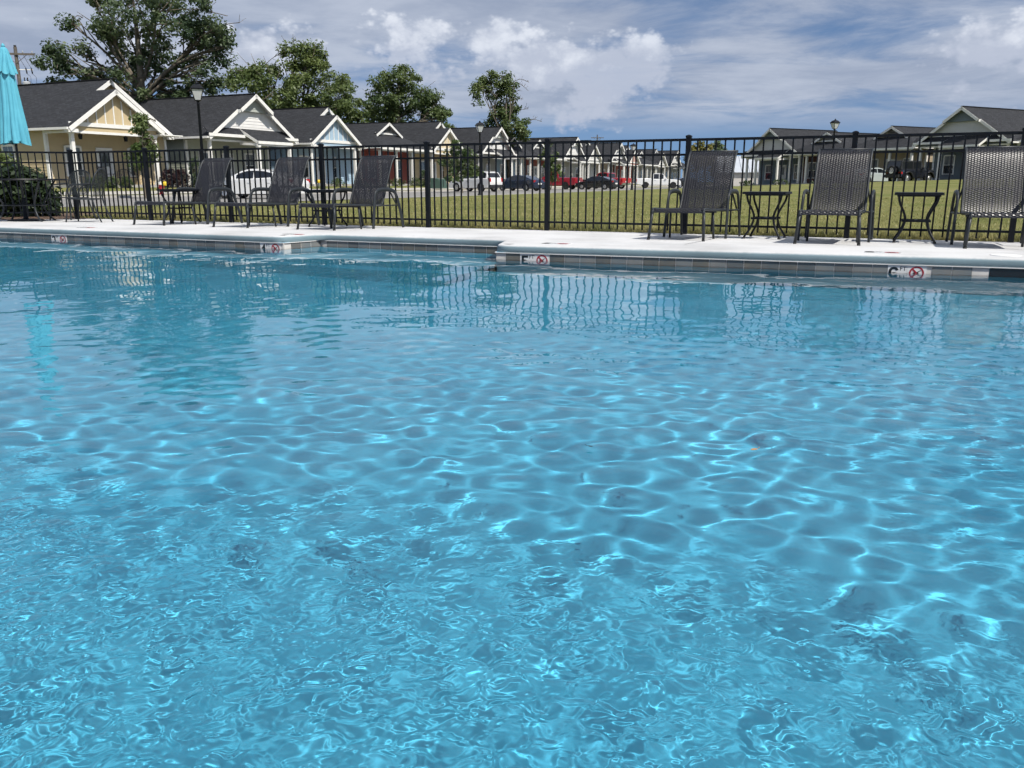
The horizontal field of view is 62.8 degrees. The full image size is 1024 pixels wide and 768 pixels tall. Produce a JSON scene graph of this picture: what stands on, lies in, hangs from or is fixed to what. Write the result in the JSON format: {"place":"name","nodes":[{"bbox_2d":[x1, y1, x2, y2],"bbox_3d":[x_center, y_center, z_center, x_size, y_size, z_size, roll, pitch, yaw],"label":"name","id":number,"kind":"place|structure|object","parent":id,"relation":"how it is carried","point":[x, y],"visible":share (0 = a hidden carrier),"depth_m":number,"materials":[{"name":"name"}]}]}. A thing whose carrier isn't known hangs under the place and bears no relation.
{"place":"outdoors","nodes":[
{"label":"outdoors","id":0,"kind":"place"},
{"bbox_2d":[117,169,136,184],"bbox_3d":[-23.619,-12.722,51.441,0.541,0.942,1.202,6,15,24],"label":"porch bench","id":1,"kind":"object","parent":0,"point":[122,176],"visible":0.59,"depth_m":51.34,"materials":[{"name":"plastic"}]},
{"bbox_2d":[60,187,682,206],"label":"road","id":2,"kind":"structure","parent":0,"point":[437,193],"depth_m":51.45,"materials":[{"name":"grey asphalt"}]},
{"bbox_2d":[211,169,309,198],"bbox_3d":[-12.632,-9.988,41.821,4.741,1.430,2.160,4,14,15],"label":"parked car","id":3,"kind":"object","parent":2,"relation":"on","point":[253,183],"visible":0.24,"depth_m":41.02,"materials":[{"name":"white paint"}]},
{"bbox_2d":[126,193,535,205],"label":"gutter strip","id":4,"kind":"object","parent":2,"relation":"on","point":[367,198],"visible":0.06,"depth_m":44.55,"materials":[{"name":"concrete"}]},
{"bbox_2d":[449,171,501,191],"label":"parked car","id":5,"kind":"object","parent":2,"relation":"on","point":[485,182],"visible":0.6,"depth_m":70.87,"materials":[{"name":"white paint"}]},
{"bbox_2d":[499,175,544,190],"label":"parked car","id":6,"kind":"object","parent":2,"relation":"on","point":[521,183],"visible":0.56,"depth_m":77.74,"materials":[{"name":"blue paint"}]},
{"bbox_2d":[542,172,582,189],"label":"parked truck","id":7,"kind":"object","parent":2,"relation":"on","point":[574,180],"visible":0.42,"depth_m":92.82,"materials":[{"name":"red paint"}]},
{"bbox_2d":[574,176,619,189],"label":"parked car","id":8,"kind":"object","parent":2,"relation":"on","point":[606,182],"visible":0.87,"depth_m":91.43,"materials":[{"name":"black paint"}]},
{"bbox_2d":[595,172,630,188],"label":"parked truck","id":9,"kind":"object","parent":2,"relation":"on","point":[622,181],"visible":0.19,"depth_m":101.79,"materials":[{"name":"red paint"}]},
{"bbox_2d":[630,143,635,189],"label":"street lamp","id":10,"kind":"object","parent":2,"relation":"on","point":[633,146],"visible":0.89,"depth_m":85.01,"materials":[{"name":"black metal"}]},
{"bbox_2d":[636,173,680,187],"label":"parked truck","id":11,"kind":"object","parent":2,"relation":"on","point":[656,180],"visible":0.84,"depth_m":111.79,"materials":[{"name":"white paint"}]},
{"bbox_2d":[0,237,1023,767],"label":"pool water","id":12,"kind":"structure","parent":0,"point":[332,507],"depth_m":2.04,"materials":[{"name":"blue liquid"}]},
{"bbox_2d":[0,232,1023,276],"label":"pool wall","id":13,"kind":"structure","parent":0,"point":[933,269],"depth_m":8.40,"materials":[{"name":"paint"}]},
{"bbox_2d":[0,0,1023,181],"label":"sky","id":14,"kind":"structure","parent":0,"point":[608,69],"materials":[{"name":"blue"}]},
{"bbox_2d":[41,179,1022,241],"bbox_3d":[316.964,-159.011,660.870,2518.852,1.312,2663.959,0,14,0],"label":"ground","id":15,"kind":"structure","parent":0,"point":[920,186],"depth_m":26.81,"materials":[{"name":"green plant"}]},
{"bbox_2d":[10,45,36,84],"bbox_3d":[-34.463,-18.711,59.172,2.500,9.824,0.526,-2,14,-10],"label":"utility pole","id":16,"kind":"object","parent":15,"relation":"on","point":[15,53],"visible":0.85,"depth_m":58.37,"materials":[{"name":"wood"}]},
{"bbox_2d":[0,78,189,187],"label":"cottage","id":17,"kind":"structure","parent":15,"relation":"on","point":[81,115],"depth_m":48.76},
{"bbox_2d":[1,144,15,165],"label":"window","id":18,"kind":"structure","parent":17,"relation":"in","point":[7,147],"depth_m":48.48,"materials":[{"name":"white paint"}]},
{"bbox_2d":[63,145,83,176],"bbox_3d":[-25.496,-12.982,48.805,0.090,1.760,1.150,6,15,24],"label":"window","id":19,"kind":"structure","parent":17,"relation":"in","point":[78,148],"depth_m":48.70,"materials":[{"name":"grey glass"}]},
{"bbox_2d":[95,148,114,183],"bbox_3d":[-24.566,-13.173,50.729,0.142,2.150,1.150,6,15,24],"label":"door","id":20,"kind":"structure","parent":17,"relation":"in","point":[96,149],"depth_m":50.74,"materials":[{"name":"white paint"}]},
{"bbox_2d":[127,148,135,176],"bbox_3d":[-23.627,-13.923,52.714,0.090,1.760,1.150,6,15,24],"label":"window","id":21,"kind":"structure","parent":17,"relation":"in","point":[127,148],"depth_m":52.36,"materials":[{"name":"grey glass"}]},
{"bbox_2d":[0,213,191,219],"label":"mulch bed","id":22,"kind":"object","parent":15,"relation":"on","point":[44,217],"visible":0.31,"depth_m":16.41,"materials":[{"name":"brown wood"}]},
{"bbox_2d":[0,148,20,167],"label":"flowering shrub","id":23,"kind":"object","parent":22,"relation":"on","point":[2,157],"visible":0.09,"depth_m":18.60,"materials":[{"name":"green plant"}]},
{"bbox_2d":[0,163,63,216],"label":"evergreen shrub","id":24,"kind":"object","parent":22,"relation":"on","point":[27,186],"visible":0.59,"depth_m":16.62,"materials":[{"name":"green plant"}]},
{"bbox_2d":[92,177,106,188],"bbox_3d":[-23.447,-11.469,47.690,0.917,0.792,0.950,-8,15,-29],"label":"foundation shrub","id":25,"kind":"object","parent":15,"relation":"on","point":[105,187],"visible":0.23,"depth_m":47.72,"materials":[{"name":"green plant"}]},
{"bbox_2d":[105,176,119,187],"bbox_3d":[-23.078,-11.621,48.406,0.991,0.785,0.865,-9,16,-33],"label":"foundation shrub","id":26,"kind":"object","parent":15,"relation":"on","point":[113,180],"visible":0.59,"depth_m":48.31,"materials":[{"name":"green plant"}]},
{"bbox_2d":[119,176,132,187],"bbox_3d":[-22.704,-11.864,49.347,0.862,0.773,0.778,4,14,17],"label":"foundation shrub","id":27,"kind":"object","parent":15,"relation":"on","point":[127,181],"visible":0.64,"depth_m":49.23,"materials":[{"name":"green plant"}]},
{"bbox_2d":[29,0,245,102],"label":"oak tree","id":28,"kind":"object","parent":15,"relation":"on","point":[136,71],"visible":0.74,"depth_m":61.61,"materials":[{"name":"green plant"}]},
{"bbox_2d":[123,112,161,197],"bbox_3d":[-18.416,-11.225,41.825,2.093,4.535,1.561,0,14,0],"label":"young tree","id":29,"kind":"object","parent":15,"relation":"on","point":[140,127],"visible":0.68,"depth_m":41.49,"materials":[{"name":"green plant"}]},
{"bbox_2d":[159,169,179,187],"bbox_3d":[-21.418,-12.821,52.313,1.291,1.310,1.396,-7,15,-28],"label":"purple shrub","id":30,"kind":"object","parent":15,"relation":"on","point":[169,176],"visible":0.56,"depth_m":52.17,"materials":[{"name":"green plant"}]},
{"bbox_2d":[173,169,190,186],"bbox_3d":[-21.087,-13.088,53.309,1.334,1.332,1.505,0,14,0],"label":"purple shrub","id":31,"kind":"object","parent":15,"relation":"on","point":[183,176],"visible":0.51,"depth_m":53.20,"materials":[{"name":"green plant"}]},
{"bbox_2d":[188,157,200,186],"bbox_3d":[-20.412,-13.675,54.114,1.030,2.083,0.911,0,14,0],"label":"column shrub","id":32,"kind":"object","parent":15,"relation":"on","point":[193,171],"visible":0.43,"depth_m":54.02,"materials":[{"name":"green plant"}]},
{"bbox_2d":[190,81,210,204],"bbox_3d":[-11.051,-8.543,29.829,0.467,4.222,0.467,-5,14,-19],"label":"street lamp","id":33,"kind":"object","parent":15,"relation":"on","point":[196,89],"visible":0.75,"depth_m":29.44,"materials":[{"name":"black metal"}]},
{"bbox_2d":[138,93,298,184],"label":"cottage","id":34,"kind":"structure","parent":15,"relation":"on","point":[248,120],"depth_m":58.12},
{"bbox_2d":[198,151,208,167],"bbox_3d":[-21.151,-15.169,57.885,0.062,1.760,1.150,6,15,24],"label":"window","id":35,"kind":"structure","parent":34,"relation":"in","point":[198,151],"depth_m":57.71,"materials":[{"name":"grey glass"}]},
{"bbox_2d":[222,153,234,175],"bbox_3d":[-20.251,-15.364,59.826,0.061,2.150,1.150,6,15,24],"label":"door","id":36,"kind":"structure","parent":34,"relation":"in","point":[222,153],"depth_m":60.00,"materials":[{"name":"white paint"}]},
{"bbox_2d":[244,153,255,169],"bbox_3d":[-19.280,-16.109,61.787,0.062,1.760,1.150,6,15,24],"label":"window","id":37,"kind":"structure","parent":34,"relation":"in","point":[245,154],"depth_m":61.68,"materials":[{"name":"grey glass"}]},
{"bbox_2d":[224,35,358,108],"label":"shade tree","id":38,"kind":"object","parent":15,"relation":"on","point":[307,67],"visible":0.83,"depth_m":76.31,"materials":[{"name":"green plant"}]},
{"bbox_2d":[269,106,365,185],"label":"cottage","id":39,"kind":"structure","parent":15,"relation":"on","point":[313,126],"depth_m":67.61,"materials":[{"name":"grey"}]},
{"bbox_2d":[299,155,309,177],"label":"window","id":40,"kind":"structure","parent":39,"relation":"in","point":[307,168],"depth_m":67.61,"materials":[{"name":"white paint"}]},
{"bbox_2d":[316,157,325,183],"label":"door","id":41,"kind":"structure","parent":39,"relation":"in","point":[318,174],"depth_m":68.89,"materials":[{"name":"white paint"}]},
{"bbox_2d":[300,75,370,122],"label":"shade tree","id":42,"kind":"object","parent":15,"relation":"on","point":[345,104],"visible":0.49,"depth_m":87.25,"materials":[{"name":"green plant"}]},
{"bbox_2d":[331,178,344,186],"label":"foundation shrub","id":43,"kind":"object","parent":15,"relation":"on","point":[337,182],"visible":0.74,"depth_m":67.07,"materials":[{"name":"green plant"}]},
{"bbox_2d":[59,185,667,194],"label":"footpath","id":44,"kind":"structure","parent":15,"relation":"on","point":[123,192],"depth_m":49.14,"materials":[{"name":"concrete"}]},
{"bbox_2d":[344,122,432,185],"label":"cottage","id":45,"kind":"structure","parent":15,"relation":"on","point":[379,133],"depth_m":76.62,"materials":[{"name":"grey"}]},
{"bbox_2d":[398,160,400,177],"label":"window","id":46,"kind":"structure","parent":45,"relation":"in","point":[399,171],"depth_m":79.64,"materials":[{"name":"grey glass"}]},
{"bbox_2d":[390,178,404,185],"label":"foundation shrub","id":47,"kind":"object","parent":15,"relation":"on","point":[398,182],"visible":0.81,"depth_m":74.68,"materials":[{"name":"green plant"}]},
{"bbox_2d":[62,185,740,198],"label":"kerb","id":48,"kind":"structure","parent":15,"relation":"on","point":[128,196],"depth_m":58.98,"materials":[{"name":"concrete"}]},
{"bbox_2d":[354,63,452,126],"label":"shade tree","id":49,"kind":"object","parent":15,"relation":"on","point":[391,109],"visible":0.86,"depth_m":90.43,"materials":[{"name":"green plant"}]},
{"bbox_2d":[409,177,423,185],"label":"foundation shrub","id":50,"kind":"object","parent":15,"relation":"on","point":[412,181],"visible":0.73,"depth_m":77.86,"materials":[{"name":"green plant"}]},
{"bbox_2d":[417,170,424,186],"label":"column shrub","id":51,"kind":"object","parent":15,"relation":"on","point":[423,174],"visible":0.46,"depth_m":78.03,"materials":[{"name":"green plant"}]},
{"bbox_2d":[391,121,462,183],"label":"cottage","id":52,"kind":"structure","parent":15,"relation":"on","point":[434,132],"depth_m":83.44,"materials":[{"name":"grey"}]},
{"bbox_2d":[419,161,424,178],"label":"window","id":53,"kind":"structure","parent":52,"relation":"in","point":[422,162],"depth_m":83.29,"materials":[{"name":"grey glass"}]},
{"bbox_2d":[430,162,436,177],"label":"door","id":54,"kind":"structure","parent":52,"relation":"in","point":[435,162],"depth_m":85.66,"materials":[{"name":"white paint"}]},
{"bbox_2d":[430,178,446,189],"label":"transformer cabinet","id":55,"kind":"object","parent":15,"relation":"on","point":[437,184],"visible":0.71,"depth_m":76.63,"materials":[{"name":"metal"}]},
{"bbox_2d":[437,139,483,192],"bbox_3d":[-3.971,-16.612,64.182,3.607,4.211,3.582,9,16,34],"label":"young tree","id":56,"kind":"object","parent":15,"relation":"on","point":[464,166],"visible":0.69,"depth_m":63.55,"materials":[{"name":"green plant"}]},
{"bbox_2d":[475,121,483,194],"bbox_3d":[-1.989,-14.024,52.166,0.501,4.531,0.501,-5,14,-19],"label":"street lamp","id":57,"kind":"object","parent":15,"relation":"on","point":[479,125],"visible":0.87,"depth_m":51.97,"materials":[{"name":"black metal"}]},
{"bbox_2d":[450,126,516,178],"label":"cottage","id":58,"kind":"structure","parent":15,"relation":"on","point":[496,134],"depth_m":92.71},
{"bbox_2d":[468,69,541,177],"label":"shade tree","id":59,"kind":"object","parent":15,"relation":"on","point":[506,113],"visible":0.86,"depth_m":98.56,"materials":[{"name":"green plant"}]},
{"bbox_2d":[0,219,1023,267],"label":"pool deck","id":60,"kind":"structure","parent":15,"relation":"on","point":[849,250],"depth_m":9.71,"materials":[{"name":"concrete"}]},
{"bbox_2d":[0,43,45,221],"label":"patio umbrella","id":61,"kind":"object","parent":60,"relation":"on","point":[13,127],"visible":1,"depth_m":13.97,"materials":[{"name":"teal fabric"}]},
{"bbox_2d":[0,179,67,221],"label":"patio table","id":62,"kind":"object","parent":60,"relation":"on","point":[33,204],"visible":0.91,"depth_m":14.39,"materials":[{"name":"black metal"}]},
{"bbox_2d":[49,169,96,219],"bbox_3d":[-8.135,-3.488,15.455,0.575,0.917,0.628,5,14,19],"label":"patio chair","id":63,"kind":"object","parent":60,"relation":"on","point":[88,176],"visible":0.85,"depth_m":15.58,"materials":[{"name":"grey metal"}]},
{"bbox_2d":[65,168,114,221],"bbox_3d":[-7.235,-3.203,14.271,0.628,0.917,0.575,-1,14,-5],"label":"patio chair","id":64,"kind":"object","parent":60,"relation":"on","point":[92,184],"visible":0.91,"depth_m":14.14,"materials":[{"name":"grey metal"}]},
{"bbox_2d":[156,189,200,222],"bbox_3d":[-5.590,-3.003,14.124,0.500,0.553,0.500,6,15,24],"label":"side table","id":65,"kind":"object","parent":60,"relation":"on","point":[179,197],"visible":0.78,"depth_m":13.96,"materials":[{"name":"black metal"}]},
{"bbox_2d":[133,158,243,225],"bbox_3d":[-5.298,-3.148,13.646,0.802,1.082,1.682,6,14,24],"label":"chaise lounge","id":66,"kind":"object","parent":60,"relation":"on","point":[210,170],"visible":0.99,"depth_m":14.03,"materials":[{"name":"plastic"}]},
{"bbox_2d":[212,157,320,227],"bbox_3d":[-3.820,-2.989,12.983,0.802,1.082,1.682,6,14,23],"label":"chaise lounge","id":67,"kind":"object","parent":60,"relation":"on","point":[288,190],"visible":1,"depth_m":13.39,"materials":[{"name":"grey metal"}]},
{"bbox_2d":[303,189,347,226],"bbox_3d":[-2.838,-2.702,12.877,0.500,0.553,0.500,6,15,22],"label":"side table","id":68,"kind":"object","parent":60,"relation":"on","point":[323,191],"visible":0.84,"depth_m":12.78,"materials":[{"name":"black metal"}]},
{"bbox_2d":[296,155,404,230],"bbox_3d":[-2.379,-2.828,12.316,0.802,1.082,1.682,7,14,25],"label":"chaise lounge","id":69,"kind":"object","parent":60,"relation":"on","point":[379,171],"visible":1,"depth_m":12.71,"materials":[{"name":"grey metal"}]},
{"bbox_2d":[0,128,1023,242],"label":"pool fence","id":70,"kind":"object","parent":60,"relation":"on","point":[689,139],"visible":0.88,"depth_m":12.39,"materials":[{"name":"black metal"}]},
{"bbox_2d":[540,243,571,244],"bbox_3d":[0.463,-1.478,8.819,0.310,0.005,0.153,6,15,24],"label":"deck depth marker","id":71,"kind":"object","parent":60,"relation":"on","point":[557,243],"visible":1,"depth_m":8.81,"materials":[{"name":"tile"}]},
{"bbox_2d":[647,150,740,241],"bbox_3d":[2.246,-2.322,10.216,0.802,1.082,1.682,7,14,26],"label":"chaise lounge","id":72,"kind":"object","parent":60,"relation":"on","point":[718,187],"visible":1,"depth_m":10.61,"materials":[{"name":"grey metal"}]},
{"bbox_2d":[742,191,791,239],"bbox_3d":[3.088,-2.055,10.190,0.500,0.553,0.500,7,15,26],"label":"side table","id":73,"kind":"object","parent":60,"relation":"on","point":[773,218],"visible":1,"depth_m":10.07,"materials":[{"name":"black metal"}]},
{"bbox_2d":[793,148,875,245],"bbox_3d":[3.707,-2.165,9.564,0.802,1.082,1.682,6,14,24],"label":"chaise lounge","id":74,"kind":"object","parent":60,"relation":"on","point":[847,197],"visible":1,"depth_m":9.97,"materials":[{"name":"grey metal"}]},
{"bbox_2d":[864,251,900,253],"bbox_3d":[3.411,-1.212,7.719,0.310,0.005,0.153,6,15,24],"label":"deck depth marker","id":75,"kind":"object","parent":60,"relation":"on","point":[881,252],"visible":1,"depth_m":7.70,"materials":[{"name":"tile"}]},
{"bbox_2d":[892,192,944,243],"bbox_3d":[4.587,-1.891,9.511,0.500,0.553,0.500,6,15,23],"label":"side table","id":76,"kind":"object","parent":60,"relation":"on","point":[937,195],"visible":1,"depth_m":9.33,"materials":[{"name":"black metal"}]},
{"bbox_2d":[945,146,1023,248],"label":"chaise lounge","id":77,"kind":"object","parent":60,"relation":"on","point":[996,166],"visible":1,"depth_m":9.35,"materials":[{"name":"grey metal"}]},
{"bbox_2d":[990,254,1021,256],"bbox_3d":[4.368,-1.139,7.414,0.250,0.008,0.250,0,14,0],"label":"skimmer lid","id":78,"kind":"object","parent":60,"relation":"on","point":[1011,255],"visible":1,"depth_m":7.34,"materials":[{"name":"white plastic"}]},
{"bbox_2d":[497,136,538,178],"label":"cottage","id":79,"kind":"structure","parent":15,"relation":"on","point":[499,161],"depth_m":100.57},
{"bbox_2d":[518,139,566,178],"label":"cottage","id":80,"kind":"structure","parent":15,"relation":"on","point":[535,162],"depth_m":107.35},
{"bbox_2d":[533,166,536,176],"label":"door","id":81,"kind":"structure","parent":80,"relation":"in","point":[535,167],"depth_m":108.15,"materials":[{"name":"white paint"}]},
{"bbox_2d":[538,144,564,189],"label":"young tree","id":82,"kind":"object","parent":15,"relation":"on","point":[559,171],"visible":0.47,"depth_m":86.88,"materials":[{"name":"green plant"}]},
{"bbox_2d":[527,137,589,178],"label":"cottage","id":83,"kind":"structure","parent":15,"relation":"on","point":[567,152],"depth_m":113.98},
{"bbox_2d":[572,140,604,179],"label":"cottage","id":84,"kind":"structure","parent":15,"relation":"on","point":[591,163],"depth_m":121.59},
{"bbox_2d":[590,143,631,184],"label":"cottage","id":85,"kind":"structure","parent":15,"relation":"on","point":[615,151],"depth_m":130.38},
{"bbox_2d":[613,145,640,183],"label":"cottage","id":86,"kind":"structure","parent":15,"relation":"on","point":[615,169],"depth_m":139.28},
{"bbox_2d":[633,151,658,182],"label":"cottage","id":87,"kind":"structure","parent":15,"relation":"on","point":[640,167],"depth_m":147.45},
{"bbox_2d":[630,149,667,177],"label":"cottage","id":88,"kind":"structure","parent":15,"relation":"on","point":[657,159],"depth_m":154.58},
{"bbox_2d":[658,150,684,178],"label":"cottage","id":89,"kind":"structure","parent":15,"relation":"on","point":[674,162],"depth_m":161.74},
{"bbox_2d":[670,161,684,178],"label":"cottage","id":90,"kind":"structure","parent":15,"relation":"on","point":[674,173],"depth_m":170.64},
{"bbox_2d":[682,141,714,181],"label":"shade tree","id":91,"kind":"object","parent":15,"relation":"on","point":[701,146],"visible":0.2,"depth_m":157.84,"materials":[{"name":"green plant"}]},
{"bbox_2d":[711,140,728,162],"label":"shade tree","id":92,"kind":"object","parent":15,"relation":"on","point":[720,147],"visible":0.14,"depth_m":153.64,"materials":[{"name":"green plant"}]},
{"bbox_2d":[713,156,758,184],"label":"metal hall","id":93,"kind":"structure","parent":15,"relation":"on","point":[738,172],"depth_m":145.50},
{"bbox_2d":[739,180,754,185],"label":"foundation shrub","id":94,"kind":"object","parent":15,"relation":"on","point":[747,183],"visible":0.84,"depth_m":93.18,"materials":[{"name":"green plant"}]},
{"bbox_2d":[771,179,788,184],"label":"foundation shrub","id":95,"kind":"object","parent":15,"relation":"on","point":[778,180],"visible":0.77,"depth_m":90.44,"materials":[{"name":"green plant"}]},
{"bbox_2d":[741,128,837,185],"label":"cottage","id":96,"kind":"structure","parent":15,"relation":"on","point":[774,132],"depth_m":94.19,"materials":[{"name":"grey"}]},
{"bbox_2d":[764,165,772,179],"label":"window","id":97,"kind":"structure","parent":96,"relation":"in","point":[767,167],"depth_m":97.57,"materials":[{"name":"grey glass"}]},
{"bbox_2d":[778,165,786,183],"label":"door","id":98,"kind":"structure","parent":96,"relation":"in","point":[784,167],"depth_m":95.52,"materials":[{"name":"white paint"}]},
{"bbox_2d":[793,164,800,179],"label":"window","id":99,"kind":"structure","parent":96,"relation":"in","point":[795,165],"depth_m":93.92,"materials":[{"name":"grey glass"}]},
{"bbox_2d":[785,131,879,184],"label":"cottage","id":100,"kind":"structure","parent":15,"relation":"on","point":[806,164],"depth_m":89.75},
{"bbox_2d":[807,162,815,178],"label":"window","id":101,"kind":"structure","parent":100,"relation":"in","point":[809,163],"depth_m":91.74,"materials":[{"name":"black glass"}]},
{"bbox_2d":[828,119,840,180],"bbox_3d":[20.655,-14.926,54.006,0.460,4.160,0.460,-5,14,-19],"label":"street lamp","id":102,"kind":"object","parent":15,"relation":"on","point":[835,123],"visible":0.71,"depth_m":53.53,"materials":[{"name":"black metal"}]},
{"bbox_2d":[846,168,897,181],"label":"parked car","id":103,"kind":"object","parent":15,"relation":"on","point":[878,174],"visible":0.25,"depth_m":75.78,"materials":[{"name":"silver paint"}]},
{"bbox_2d":[849,126,935,180],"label":"cottage","id":104,"kind":"structure","parent":15,"relation":"on","point":[891,146],"depth_m":81.75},
{"bbox_2d":[871,159,878,167],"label":"window","id":105,"kind":"structure","parent":104,"relation":"in","point":[876,160],"depth_m":84.50,"materials":[{"name":"grey glass"}]},
{"bbox_2d":[884,161,934,180],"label":"parked truck","id":106,"kind":"object","parent":15,"relation":"on","point":[910,170],"visible":0.73,"depth_m":70.89,"materials":[{"name":"black paint"}]},
{"bbox_2d":[912,106,1023,180],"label":"cottage","id":107,"kind":"structure","parent":15,"relation":"on","point":[973,119],"depth_m":72.82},
{"bbox_2d":[942,155,955,174],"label":"window","id":108,"kind":"structure","parent":107,"relation":"in","point":[946,160],"depth_m":76.49,"materials":[{"name":"grey glass"}]},
{"bbox_2d":[676,178,693,187],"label":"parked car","id":109,"kind":"object","parent":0,"point":[682,181],"visible":0.12,"depth_m":119.41,"materials":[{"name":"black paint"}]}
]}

